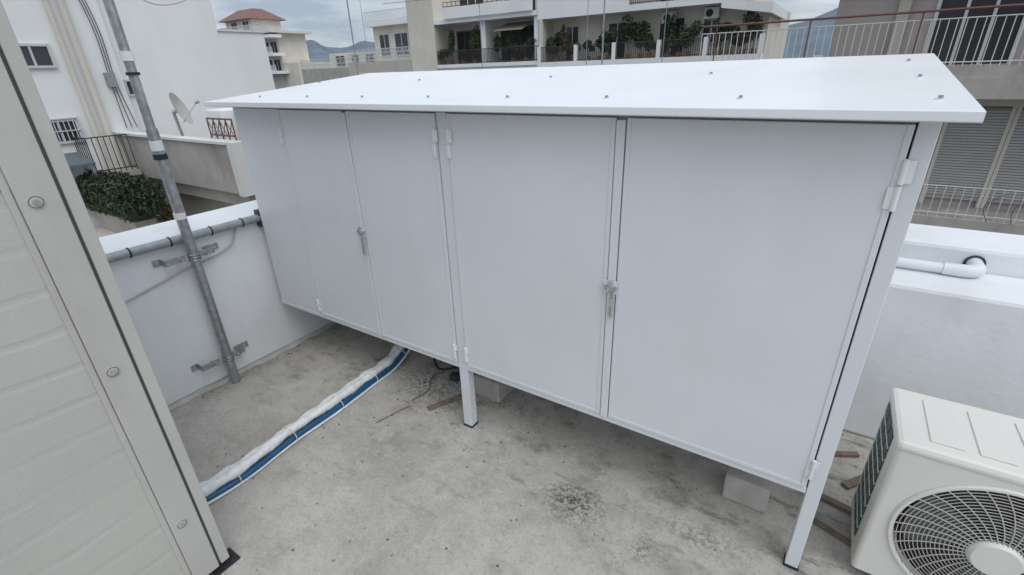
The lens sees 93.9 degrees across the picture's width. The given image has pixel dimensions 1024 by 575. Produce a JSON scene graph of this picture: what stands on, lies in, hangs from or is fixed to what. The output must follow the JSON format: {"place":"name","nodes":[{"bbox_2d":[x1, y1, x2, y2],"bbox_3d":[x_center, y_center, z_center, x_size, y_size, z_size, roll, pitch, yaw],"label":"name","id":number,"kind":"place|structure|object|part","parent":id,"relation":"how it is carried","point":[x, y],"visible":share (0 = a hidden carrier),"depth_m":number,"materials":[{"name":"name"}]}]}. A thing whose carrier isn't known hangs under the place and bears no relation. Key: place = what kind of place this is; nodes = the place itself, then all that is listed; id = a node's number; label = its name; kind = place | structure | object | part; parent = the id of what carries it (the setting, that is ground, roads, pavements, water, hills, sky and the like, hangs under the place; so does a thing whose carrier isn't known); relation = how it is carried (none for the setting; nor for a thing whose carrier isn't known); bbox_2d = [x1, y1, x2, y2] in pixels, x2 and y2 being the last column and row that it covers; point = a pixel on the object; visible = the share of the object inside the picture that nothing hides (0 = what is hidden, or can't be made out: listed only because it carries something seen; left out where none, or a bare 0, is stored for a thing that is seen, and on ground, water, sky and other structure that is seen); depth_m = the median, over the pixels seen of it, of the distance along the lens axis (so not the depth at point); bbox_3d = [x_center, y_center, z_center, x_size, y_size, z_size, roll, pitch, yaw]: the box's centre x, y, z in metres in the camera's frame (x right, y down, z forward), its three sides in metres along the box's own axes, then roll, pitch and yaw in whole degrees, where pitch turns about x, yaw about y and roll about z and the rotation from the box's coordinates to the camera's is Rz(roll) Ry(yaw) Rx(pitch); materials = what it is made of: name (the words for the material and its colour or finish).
{"place":"outdoors","nodes":[
{"label":"outdoors","id":0,"kind":"place"},
{"bbox_2d":[217,8,330,88],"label":"red tiled house","id":1,"kind":"structure","parent":0,"point":[287,51],"depth_m":90.75,"materials":[{"name":"paint"}]},
{"bbox_2d":[220,20,282,70],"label":"windows and railings","id":2,"kind":"structure","parent":1,"relation":"in","point":[273,44],"depth_m":89.90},
{"bbox_2d":[300,7,412,83],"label":"grey terraced apartment building","id":3,"kind":"structure","parent":0,"point":[392,53],"depth_m":44.30,"materials":[{"name":"paint"}]},
{"bbox_2d":[360,3,368,61],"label":"tv antenna","id":4,"kind":"object","parent":3,"relation":"on","point":[364,31],"visible":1,"depth_m":42.38,"materials":[{"name":"grey metal"}]},
{"bbox_2d":[405,0,555,71],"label":"walls and slabs","id":5,"kind":"structure","parent":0,"point":[431,23],"depth_m":37.68,"materials":[{"name":"white paint"}]},
{"bbox_2d":[439,49,447,64],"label":"potted plant","id":6,"kind":"object","parent":5,"relation":"on","point":[445,55],"visible":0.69,"depth_m":38.89,"materials":[{"name":"green plant"}]},
{"bbox_2d":[447,30,454,62],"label":"potted plant","id":7,"kind":"object","parent":5,"relation":"on","point":[451,40],"visible":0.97,"depth_m":38.14,"materials":[{"name":"green plant"}]},
{"bbox_2d":[458,50,467,63],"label":"potted plant","id":8,"kind":"object","parent":5,"relation":"on","point":[463,56],"visible":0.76,"depth_m":38.02,"materials":[{"name":"green plant"}]},
{"bbox_2d":[468,25,480,61],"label":"potted plant","id":9,"kind":"object","parent":5,"relation":"on","point":[474,37],"visible":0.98,"depth_m":36.98,"materials":[{"name":"green plant"}]},
{"bbox_2d":[437,0,537,64],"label":"railings and awning","id":10,"kind":"object","parent":5,"relation":"on","point":[514,26],"visible":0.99,"depth_m":35.89,"materials":[{"name":"painted metal"},{"name":"cloth"}]},
{"bbox_2d":[456,0,536,63],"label":"windows","id":11,"kind":"structure","parent":5,"relation":"attached to","point":[521,35],"depth_m":37.80,"materials":[{"name":"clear glass"}]},
{"bbox_2d":[493,34,502,60],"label":"potted plant","id":12,"kind":"object","parent":5,"relation":"on","point":[497,39],"visible":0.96,"depth_m":35.99,"materials":[{"name":"green plant"}]},
{"bbox_2d":[506,34,519,61],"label":"potted plant","id":13,"kind":"object","parent":5,"relation":"on","point":[512,43],"visible":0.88,"depth_m":35.39,"materials":[{"name":"green plant"}]},
{"bbox_2d":[520,42,532,60],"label":"potted plant","id":14,"kind":"object","parent":5,"relation":"on","point":[525,43],"visible":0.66,"depth_m":35.07,"materials":[{"name":"green plant"}]},
{"bbox_2d":[526,36,536,60],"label":"potted plant","id":15,"kind":"object","parent":5,"relation":"on","point":[531,41],"visible":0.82,"depth_m":34.55,"materials":[{"name":"green plant"}]},
{"bbox_2d":[210,0,839,47],"label":"sky","id":16,"kind":"structure","parent":0,"point":[328,22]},
{"bbox_2d":[306,8,837,61],"bbox_3d":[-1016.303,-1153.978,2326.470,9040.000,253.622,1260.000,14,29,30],"label":"hills","id":17,"kind":"structure","parent":0,"point":[316,50],"depth_m":1032.23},
{"bbox_2d":[537,0,790,66],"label":"walls and slabs","id":18,"kind":"structure","parent":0,"point":[553,16],"depth_m":30.80,"materials":[{"name":"white paint"}]},
{"bbox_2d":[546,37,558,61],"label":"potted plant","id":19,"kind":"object","parent":18,"relation":"on","point":[550,44],"visible":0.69,"depth_m":33.84,"materials":[{"name":"green plant"}]},
{"bbox_2d":[552,32,559,61],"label":"potted plant","id":20,"kind":"object","parent":18,"relation":"on","point":[556,38],"visible":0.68,"depth_m":33.62,"materials":[{"name":"green plant"}]},
{"bbox_2d":[559,24,570,60],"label":"potted plant","id":21,"kind":"object","parent":18,"relation":"on","point":[564,38],"visible":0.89,"depth_m":33.26,"materials":[{"name":"green plant"}]},
{"bbox_2d":[565,42,580,60],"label":"potted plant","id":22,"kind":"object","parent":18,"relation":"on","point":[570,43],"visible":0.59,"depth_m":33.00,"materials":[{"name":"green plant"}]},
{"bbox_2d":[583,40,595,60],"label":"potted plant","id":23,"kind":"object","parent":18,"relation":"on","point":[590,47],"visible":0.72,"depth_m":32.58,"materials":[{"name":"green plant"}]},
{"bbox_2d":[594,38,601,59],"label":"potted plant","id":24,"kind":"object","parent":18,"relation":"on","point":[598,41],"visible":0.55,"depth_m":32.23,"materials":[{"name":"green plant"}]},
{"bbox_2d":[598,27,618,59],"bbox_3d":[6.398,-16.179,31.761,1.374,1.932,0.878,14,29,30],"label":"potted plant","id":25,"kind":"object","parent":18,"relation":"on","point":[609,36],"visible":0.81,"depth_m":31.54,"materials":[{"name":"green plant"}]},
{"bbox_2d":[619,14,638,58],"bbox_3d":[7.700,-16.323,31.121,1.490,2.643,0.952,14,29,30],"label":"potted plant","id":26,"kind":"object","parent":18,"relation":"on","point":[628,31],"visible":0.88,"depth_m":30.96,"materials":[{"name":"green plant"}]},
{"bbox_2d":[631,20,650,57],"bbox_3d":[8.246,-15.986,30.854,1.235,2.219,0.844,14,29,30],"label":"potted plant","id":27,"kind":"object","parent":18,"relation":"on","point":[641,28],"visible":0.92,"depth_m":30.62,"materials":[{"name":"green plant"}]},
{"bbox_2d":[565,0,721,60],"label":"windows","id":28,"kind":"structure","parent":18,"relation":"attached to","point":[573,31],"depth_m":31.35,"materials":[{"name":"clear glass"}]},
{"bbox_2d":[643,32,655,57],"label":"potted plant","id":29,"kind":"object","parent":18,"relation":"on","point":[649,37],"visible":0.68,"depth_m":30.53,"materials":[{"name":"green plant"}]},
{"bbox_2d":[537,0,764,61],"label":"balcony railings","id":30,"kind":"object","parent":18,"relation":"on","point":[614,50],"visible":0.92,"depth_m":29.94,"materials":[{"name":"grey metal"}]},
{"bbox_2d":[661,13,676,56],"bbox_3d":[9.766,-15.682,29.854,0.942,2.403,0.724,14,29,30],"label":"potted plant","id":31,"kind":"object","parent":18,"relation":"on","point":[670,24],"visible":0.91,"depth_m":29.60,"materials":[{"name":"green plant"}]},
{"bbox_2d":[661,12,676,23],"bbox_3d":[9.903,-16.918,30.118,0.840,0.680,0.527,14,29,30],"label":"air conditioner outdoor unit","id":32,"kind":"object","parent":18,"relation":"on","point":[664,15],"visible":0.56,"depth_m":29.92,"materials":[{"name":"white metal"}]},
{"bbox_2d":[668,33,688,56],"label":"potted plant","id":33,"kind":"object","parent":18,"relation":"on","point":[675,42],"visible":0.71,"depth_m":29.57,"materials":[{"name":"green plant"}]},
{"bbox_2d":[677,20,703,55],"bbox_3d":[10.832,-15.198,29.194,1.559,2.005,1.056,14,29,30],"label":"potted plant","id":34,"kind":"object","parent":18,"relation":"on","point":[694,30],"visible":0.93,"depth_m":28.95,"materials":[{"name":"green plant"}]},
{"bbox_2d":[703,6,720,20],"bbox_3d":[12.041,-16.467,28.802,0.840,0.680,0.527,14,29,30],"label":"air conditioner outdoor unit","id":35,"kind":"object","parent":18,"relation":"on","point":[711,13],"visible":1,"depth_m":28.61,"materials":[{"name":"white metal"}]},
{"bbox_2d":[710,21,732,54],"bbox_3d":[12.421,-14.776,28.422,1.229,1.780,0.945,14,29,30],"label":"potted plant","id":36,"kind":"object","parent":18,"relation":"on","point":[723,29],"visible":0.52,"depth_m":28.26,"materials":[{"name":"green plant"}]},
{"bbox_2d":[720,26,742,54],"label":"potted plant","id":37,"kind":"object","parent":18,"relation":"on","point":[735,28],"visible":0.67,"depth_m":27.79,"materials":[{"name":"green plant"}]},
{"bbox_2d":[734,29,753,53],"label":"potted plant","id":38,"kind":"object","parent":18,"relation":"on","point":[745,41],"visible":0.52,"depth_m":27.69,"materials":[{"name":"green plant"}]},
{"bbox_2d":[742,11,764,53],"bbox_3d":[13.686,-14.608,27.358,1.309,2.280,0.907,14,29,30],"label":"potted plant","id":39,"kind":"object","parent":18,"relation":"on","point":[755,26],"visible":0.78,"depth_m":27.08,"materials":[{"name":"green plant"}]},
{"bbox_2d":[828,0,1023,234],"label":"walls and slabs","id":40,"kind":"structure","parent":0,"point":[998,81],"depth_m":10.89,"materials":[{"name":"paint"}]},
{"bbox_2d":[699,3,1023,224],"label":"balcony railings","id":41,"kind":"object","parent":40,"relation":"on","point":[897,22],"visible":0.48,"depth_m":10.29,"materials":[{"name":"white metal"}]},
{"bbox_2d":[917,99,1023,207],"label":"roller shutters","id":42,"kind":"object","parent":40,"relation":"on","point":[988,152],"visible":0.52,"depth_m":10.96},
{"bbox_2d":[923,0,1023,65],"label":"windows","id":43,"kind":"structure","parent":40,"relation":"attached to","point":[995,35],"depth_m":10.35,"materials":[{"name":"grey glass"}]},
{"bbox_2d":[983,194,1023,224],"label":"dry vine","id":44,"kind":"object","parent":40,"relation":"attached to","point":[995,199],"visible":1,"depth_m":10.10,"materials":[{"name":"brown plant"}]},
{"bbox_3d":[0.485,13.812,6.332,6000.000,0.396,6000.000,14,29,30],"label":"ground","id":45,"kind":"structure","parent":0,"visible":0},
{"bbox_2d":[95,226,117,237],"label":"terrace","id":46,"kind":"structure","parent":45,"relation":"on","point":[101,231],"depth_m":10.89,"materials":[{"name":"beige concrete"}]},
{"bbox_2d":[64,152,96,175],"bbox_3d":[-9.644,-2.017,10.539,0.840,1.700,0.950,14,29,30],"label":"metal canopy","id":47,"kind":"object","parent":46,"relation":"on","point":[75,159],"visible":0.35,"depth_m":10.40,"materials":[{"name":"metal"}]},
{"bbox_2d":[74,169,168,232],"bbox_3d":[-8.586,-1.876,10.483,3.060,1.404,1.050,14,29,30],"label":"hedge","id":48,"kind":"object","parent":46,"relation":"on","point":[119,202],"visible":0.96,"depth_m":9.95,"materials":[{"name":"green plant"}]},
{"bbox_2d":[155,204,174,222],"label":"potted plant","id":49,"kind":"object","parent":46,"relation":"on","point":[166,213],"visible":0.41,"depth_m":10.34,"materials":[{"name":"green plant"}]},
{"bbox_2d":[1,0,274,227],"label":"walls","id":50,"kind":"structure","parent":45,"relation":"on","point":[187,53],"depth_m":11.66,"materials":[{"name":"white paint"}]},
{"bbox_2d":[19,43,134,143],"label":"windows","id":51,"kind":"structure","parent":50,"relation":"attached to","point":[66,129],"depth_m":10.28,"materials":[{"name":"clear glass"}]},
{"bbox_2d":[42,0,137,168],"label":"downpipes","id":52,"kind":"object","parent":50,"relation":"attached to","point":[110,79],"visible":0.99,"depth_m":10.58,"materials":[{"name":"white plastic"}]},
{"bbox_2d":[72,134,141,177],"bbox_3d":[-9.227,-2.992,10.892,0.790,0.912,0.850,14,29,30],"label":"railing","id":53,"kind":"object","parent":50,"relation":"attached to","point":[130,170],"depth_m":10.71,"materials":[{"name":"metal"}]},
{"bbox_2d":[113,131,255,215],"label":"walls","id":54,"kind":"structure","parent":45,"relation":"on","point":[210,174],"depth_m":9.88,"materials":[{"name":"paint"}]},
{"bbox_2d":[169,92,199,135],"bbox_3d":[-6.905,-3.249,10.300,0.530,1.770,0.528,14,29,30],"label":"satellite dish","id":55,"kind":"object","parent":54,"relation":"on","point":[181,109],"visible":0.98,"depth_m":10.11,"materials":[{"name":"metal"}]},
{"bbox_2d":[206,117,236,139],"bbox_3d":[-5.567,-3.035,9.164,0.900,0.396,0.036,14,29,30],"label":"terrace railing","id":56,"kind":"object","parent":54,"relation":"attached to","point":[220,125],"visible":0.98,"depth_m":9.13,"materials":[{"name":"brown metal"}]},
{"bbox_2d":[206,108,240,140],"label":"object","id":57,"kind":"object","parent":54,"relation":"on","point":[221,113],"visible":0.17,"depth_m":9.86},
{"bbox_2d":[346,0,358,74],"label":"tv antenna","id":58,"kind":"object","parent":45,"relation":"on","point":[352,37],"depth_m":14.59,"materials":[{"name":"grey metal"}]},
{"bbox_2d":[479,4,482,68],"bbox_3d":[-1.907,-10.489,36.230,0.038,19.000,0.044,14,29,30],"label":"tv antenna","id":59,"kind":"object","parent":45,"relation":"on","point":[480,33],"visible":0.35,"depth_m":32.97,"materials":[{"name":"metal"}]},
{"bbox_2d":[586,0,588,64],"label":"tv antenna","id":60,"kind":"object","parent":45,"relation":"on","point":[587,35],"depth_m":28.93,"materials":[{"name":"grey metal"}]},
{"bbox_2d":[601,0,605,64],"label":"tv antenna","id":61,"kind":"object","parent":45,"relation":"on","point":[603,33],"depth_m":13.29,"materials":[{"name":"grey metal"}]},
{"bbox_2d":[661,0,667,62],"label":"tv antenna","id":62,"kind":"object","parent":45,"relation":"on","point":[664,31],"depth_m":26.65,"materials":[{"name":"grey metal"}]},
{"bbox_3d":[1.076,8.127,2.960,9.860,12.698,7.660,14,29,30],"label":"lower apartment block","id":63,"kind":"object","parent":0,"visible":0},
{"bbox_2d":[170,323,873,574],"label":"terrace floor","id":64,"kind":"structure","parent":63,"relation":"on","point":[342,496],"depth_m":2.51,"materials":[{"name":"grey concrete"}]},
{"bbox_2d":[0,0,239,574],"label":"sandwich panel enclosure","id":65,"kind":"object","parent":64,"relation":"on","point":[98,476],"visible":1,"depth_m":1.56,"materials":[{"name":"paint"}]},
{"bbox_2d":[102,0,247,383],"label":"galvanised mast","id":66,"kind":"object","parent":64,"relation":"on","point":[159,155],"visible":1,"depth_m":2.93,"materials":[{"name":"metal"}]},
{"bbox_2d":[144,0,185,5],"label":"loose cable","id":67,"kind":"object","parent":66,"relation":"attached to","point":[165,4],"visible":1,"depth_m":2.58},
{"bbox_2d":[99,200,333,406],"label":"parapet wall","id":68,"kind":"structure","parent":64,"relation":"on","point":[173,326],"depth_m":3.28,"materials":[{"name":"white paint"}]},
{"bbox_2d":[105,209,262,262],"bbox_3d":[-2.432,-0.075,2.529,0.100,0.146,2.440,14,29,30],"label":"conduit pipe","id":69,"kind":"object","parent":68,"relation":"attached to","point":[125,253],"visible":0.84,"depth_m":3.00,"materials":[{"name":"grey plastic"}]},
{"bbox_2d":[125,228,236,302],"bbox_3d":[-2.183,-0.108,2.998,0.028,0.368,1.047,14,29,31],"label":"hanging cable","id":70,"kind":"object","parent":69,"relation":"hanging from","point":[179,272],"visible":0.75,"depth_m":3.07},
{"bbox_2d":[168,322,336,409],"bbox_3d":[-2.114,0.693,3.413,0.044,0.028,3.360,14,29,30],"label":"mortar fillet","id":71,"kind":"object","parent":64,"relation":"on","point":[185,400],"visible":0.48,"depth_m":3.64,"materials":[{"name":"concrete"}]},
{"bbox_2d":[200,344,410,504],"bbox_3d":[-1.218,0.602,2.997,0.219,0.500,2.287,14,29,30],"label":"insulated pipe bundle","id":72,"kind":"object","parent":64,"relation":"on","point":[238,474],"visible":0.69,"depth_m":2.90,"materials":[{"name":"white plastic"}]},
{"bbox_2d":[376,369,446,422],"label":"twigs","id":73,"kind":"object","parent":64,"relation":"on","point":[417,396],"visible":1,"depth_m":3.24,"materials":[{"name":"brown wood"}]},
{"bbox_2d":[427,394,461,410],"bbox_3d":[-0.417,0.752,3.175,0.300,0.012,0.040,-15,28,-26],"label":"timber scrap","id":74,"kind":"object","parent":64,"relation":"on","point":[444,402],"visible":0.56,"depth_m":3.15,"materials":[{"name":"brown wood"}]},
{"bbox_2d":[433,358,456,369],"bbox_3d":[-0.490,0.526,3.666,0.226,0.014,0.354,-8,25,-13],"label":"cable offcut","id":75,"kind":"object","parent":64,"relation":"on","point":[437,367],"visible":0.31,"depth_m":3.52,"materials":[{"name":"black rubber"}]},
{"bbox_2d":[449,372,460,380],"bbox_3d":[-0.386,0.631,3.405,0.110,0.038,0.070,0,25,5],"label":"black plastic tray","id":76,"kind":"object","parent":64,"relation":"on","point":[454,376],"visible":0.56,"depth_m":3.38,"materials":[{"name":"black plastic"}]},
{"bbox_2d":[474,374,514,402],"bbox_3d":[-0.115,0.637,3.234,0.200,0.154,0.200,14,29,30],"label":"concrete block","id":77,"kind":"object","parent":64,"relation":"on","point":[493,390],"depth_m":3.15,"materials":[{"name":"grey concrete"}]},
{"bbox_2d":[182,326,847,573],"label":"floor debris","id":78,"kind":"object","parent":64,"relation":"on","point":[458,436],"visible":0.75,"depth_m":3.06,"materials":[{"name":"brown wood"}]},
{"bbox_2d":[204,53,985,571],"bbox_3d":[0.102,-0.330,3.114,3.695,2.000,1.739,14,29,30],"label":"white metal cabinet","id":79,"kind":"object","parent":64,"relation":"on","point":[700,257],"visible":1,"depth_m":1.99,"materials":[{"name":"metal"}]},
{"bbox_3d":[-1.123,-0.377,2.974,0.576,1.365,0.024,14,29,30],"label":"door","id":80,"kind":"part","parent":79,"relation":"part of","materials":[{"name":"white metal"}]},
{"bbox_3d":[-0.592,-0.249,2.655,0.618,1.365,0.024,14,29,30],"label":"door","id":81,"kind":"part","parent":79,"relation":"part of","materials":[{"name":"white metal"}]},
{"bbox_3d":[0.069,-0.090,2.258,0.816,1.365,0.024,14,29,30],"label":"door","id":82,"kind":"part","parent":79,"relation":"part of","materials":[{"name":"white metal"}]},
{"bbox_3d":[0.794,0.084,1.822,0.829,1.365,0.024,14,29,30],"label":"door","id":83,"kind":"part","parent":79,"relation":"part of","materials":[{"name":"white metal"}]},
{"bbox_2d":[722,466,772,512],"bbox_3d":[1.189,0.971,2.406,0.200,0.154,0.200,14,29,30],"label":"concrete block","id":84,"kind":"object","parent":64,"relation":"on","point":[749,490],"depth_m":2.33,"materials":[{"name":"grey concrete"}]},
{"bbox_2d":[812,517,850,546],"bbox_3d":[1.495,1.136,2.188,0.030,0.013,0.280,-19,30,-33],"label":"timber scrap","id":85,"kind":"object","parent":64,"relation":"on","point":[832,532],"visible":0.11,"depth_m":2.20,"materials":[{"name":"brown wood"}]},
{"bbox_2d":[820,493,850,514],"bbox_3d":[1.578,1.055,2.353,0.320,0.018,0.035,21,33,40],"label":"timber scrap","id":86,"kind":"object","parent":64,"relation":"on","point":[836,503],"visible":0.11,"depth_m":2.34,"materials":[{"name":"brown wood"}]},
{"bbox_2d":[834,451,859,457],"bbox_3d":[1.726,0.917,2.643,0.350,0.018,0.030,0,25,5],"label":"timber scrap","id":87,"kind":"object","parent":64,"relation":"on","point":[847,454],"visible":0.45,"depth_m":2.62,"materials":[{"name":"brown wood"}]},
{"bbox_2d":[841,475,860,489],"bbox_3d":[1.883,0.980,2.494,0.400,0.018,0.040,-10,26,-16],"label":"timber scrap","id":88,"kind":"object","parent":64,"relation":"on","point":[851,483],"visible":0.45,"depth_m":2.45,"materials":[{"name":"brown wood"}]},
{"bbox_2d":[843,223,1023,438],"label":"parapet wall","id":89,"kind":"structure","parent":64,"relation":"on","point":[960,340],"depth_m":2.42,"materials":[{"name":"white paint"}]},
{"bbox_2d":[896,255,985,277],"bbox_3d":[1.996,-0.186,2.667,0.985,0.090,0.165,14,29,30],"label":"pvc drain pipe","id":90,"kind":"object","parent":89,"relation":"on","point":[973,267],"visible":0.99,"depth_m":2.46,"materials":[{"name":"white plastic"}]},
{"bbox_2d":[851,388,1023,574],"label":"air conditioner outdoor unit","id":91,"kind":"object","parent":64,"relation":"on","point":[939,489],"visible":1,"depth_m":1.76,"materials":[{"name":"beige plastic"}]}
]}

